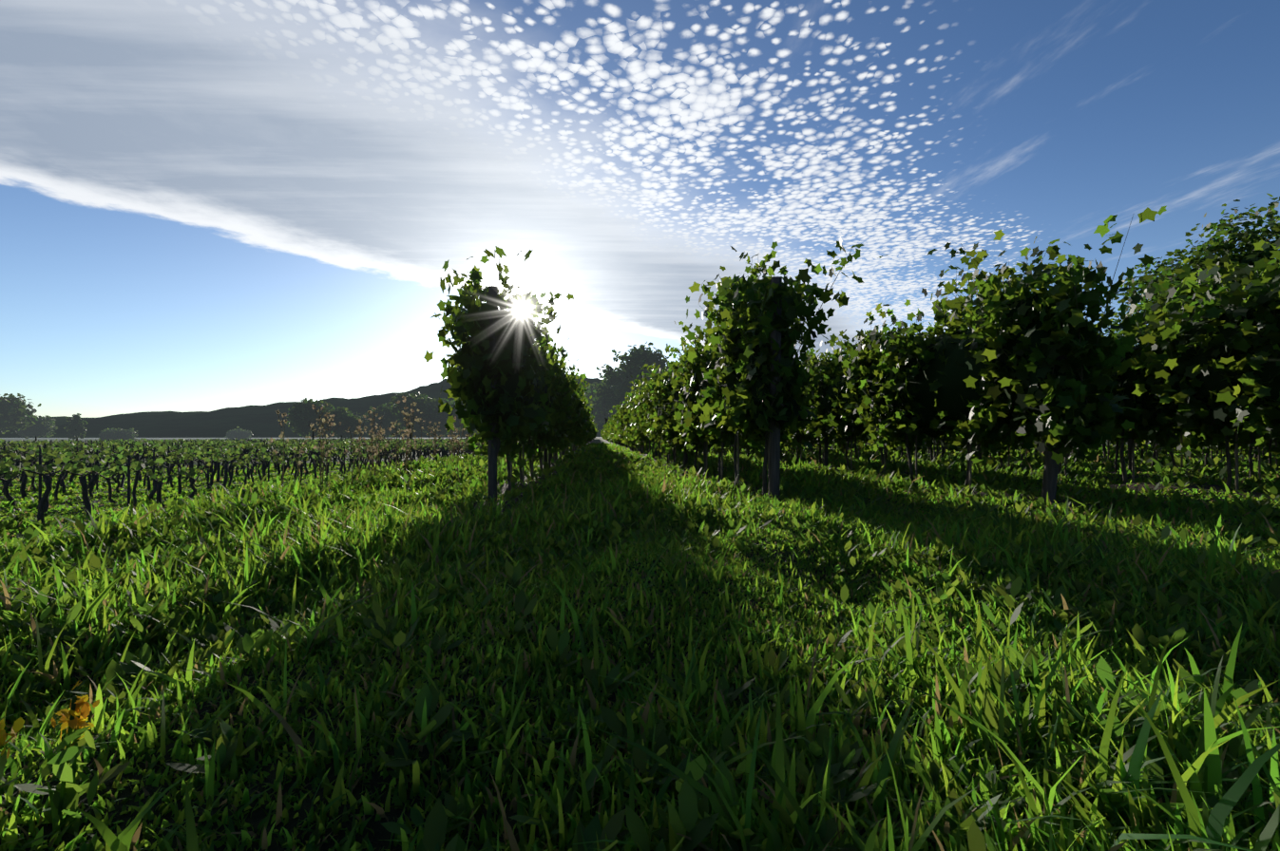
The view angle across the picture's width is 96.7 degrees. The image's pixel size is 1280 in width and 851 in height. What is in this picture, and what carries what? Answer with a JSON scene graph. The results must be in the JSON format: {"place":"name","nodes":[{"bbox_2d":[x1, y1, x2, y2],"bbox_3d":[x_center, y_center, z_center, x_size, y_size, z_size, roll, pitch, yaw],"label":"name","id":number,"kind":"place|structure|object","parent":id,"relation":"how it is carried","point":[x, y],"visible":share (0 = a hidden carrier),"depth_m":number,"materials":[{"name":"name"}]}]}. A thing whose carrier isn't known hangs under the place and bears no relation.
{"place":"outdoors","nodes":[
{"label":"outdoors","id":0,"kind":"place"},
{"bbox_2d":[0,374,605,438],"bbox_3d":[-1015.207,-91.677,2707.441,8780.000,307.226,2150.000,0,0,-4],"label":"hill","id":1,"kind":"structure","parent":0,"point":[259,421],"depth_m":2096.36,"materials":[{"name":"green plant"}]},
{"bbox_2d":[0,437,1279,850],"bbox_3d":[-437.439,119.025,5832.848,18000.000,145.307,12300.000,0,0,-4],"label":"ground","id":2,"kind":"structure","parent":0,"point":[291,825],"depth_m":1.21,"materials":[{"name":"green plant"}]},
{"bbox_2d":[0,695,98,846],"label":"flower plant stems","id":3,"kind":"object","parent":2,"relation":"on","point":[61,768],"visible":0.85,"depth_m":0.93,"materials":[{"name":"green plant"}]},
{"bbox_2d":[0,681,99,759],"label":"flower blossoms","id":4,"kind":"object","parent":3,"relation":"on","point":[83,713],"visible":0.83,"depth_m":0.92,"materials":[{"name":"orange plant"}]},
{"bbox_2d":[0,439,528,512],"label":"grapevines","id":5,"kind":"object","parent":2,"relation":"on","point":[129,458],"visible":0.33,"depth_m":26.05,"materials":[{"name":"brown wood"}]},
{"bbox_2d":[267,396,518,492],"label":"grapevines","id":6,"kind":"object","parent":2,"relation":"on","point":[374,449],"visible":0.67,"depth_m":7.23,"materials":[{"name":"green plant"}]},
{"bbox_2d":[0,446,1279,850],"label":"weed rosettes","id":7,"kind":"object","parent":2,"relation":"on","point":[439,827],"visible":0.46,"depth_m":1.96,"materials":[{"name":"green plant"}]},
{"bbox_2d":[459,215,1278,463],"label":"vine canes","id":8,"kind":"object","parent":2,"relation":"on","point":[901,337],"depth_m":5.46,"materials":[{"name":"plant"}]},
{"bbox_2d":[423,205,1279,487],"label":"vine leaves","id":9,"kind":"object","parent":8,"relation":"attached to","point":[557,424],"visible":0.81,"depth_m":5.65,"materials":[{"name":"green plant"}]},
{"bbox_2d":[487,276,1258,505],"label":"vine posts","id":10,"kind":"object","parent":2,"relation":"on","point":[1050,475],"visible":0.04,"depth_m":5.16,"materials":[{"name":"brown wood"}]},
{"bbox_2d":[510,419,1277,495],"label":"vine trunks","id":11,"kind":"object","parent":2,"relation":"on","point":[1133,460],"visible":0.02,"depth_m":8.26,"materials":[{"name":"brown wood"}]},
{"bbox_2d":[579,395,1274,452],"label":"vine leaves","id":12,"kind":"object","parent":2,"relation":"on","point":[616,427],"visible":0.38,"depth_m":26.81,"materials":[{"name":"green plant"}]},
{"bbox_2d":[0,0,1279,418],"label":"sky","id":13,"kind":"structure","parent":0,"point":[206,205],"materials":[{"name":"blue"}]},
{"bbox_2d":[1085,192,1279,346],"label":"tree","id":14,"kind":"object","parent":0,"point":[1218,246],"depth_m":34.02,"materials":[{"name":"green plant"}]}
]}

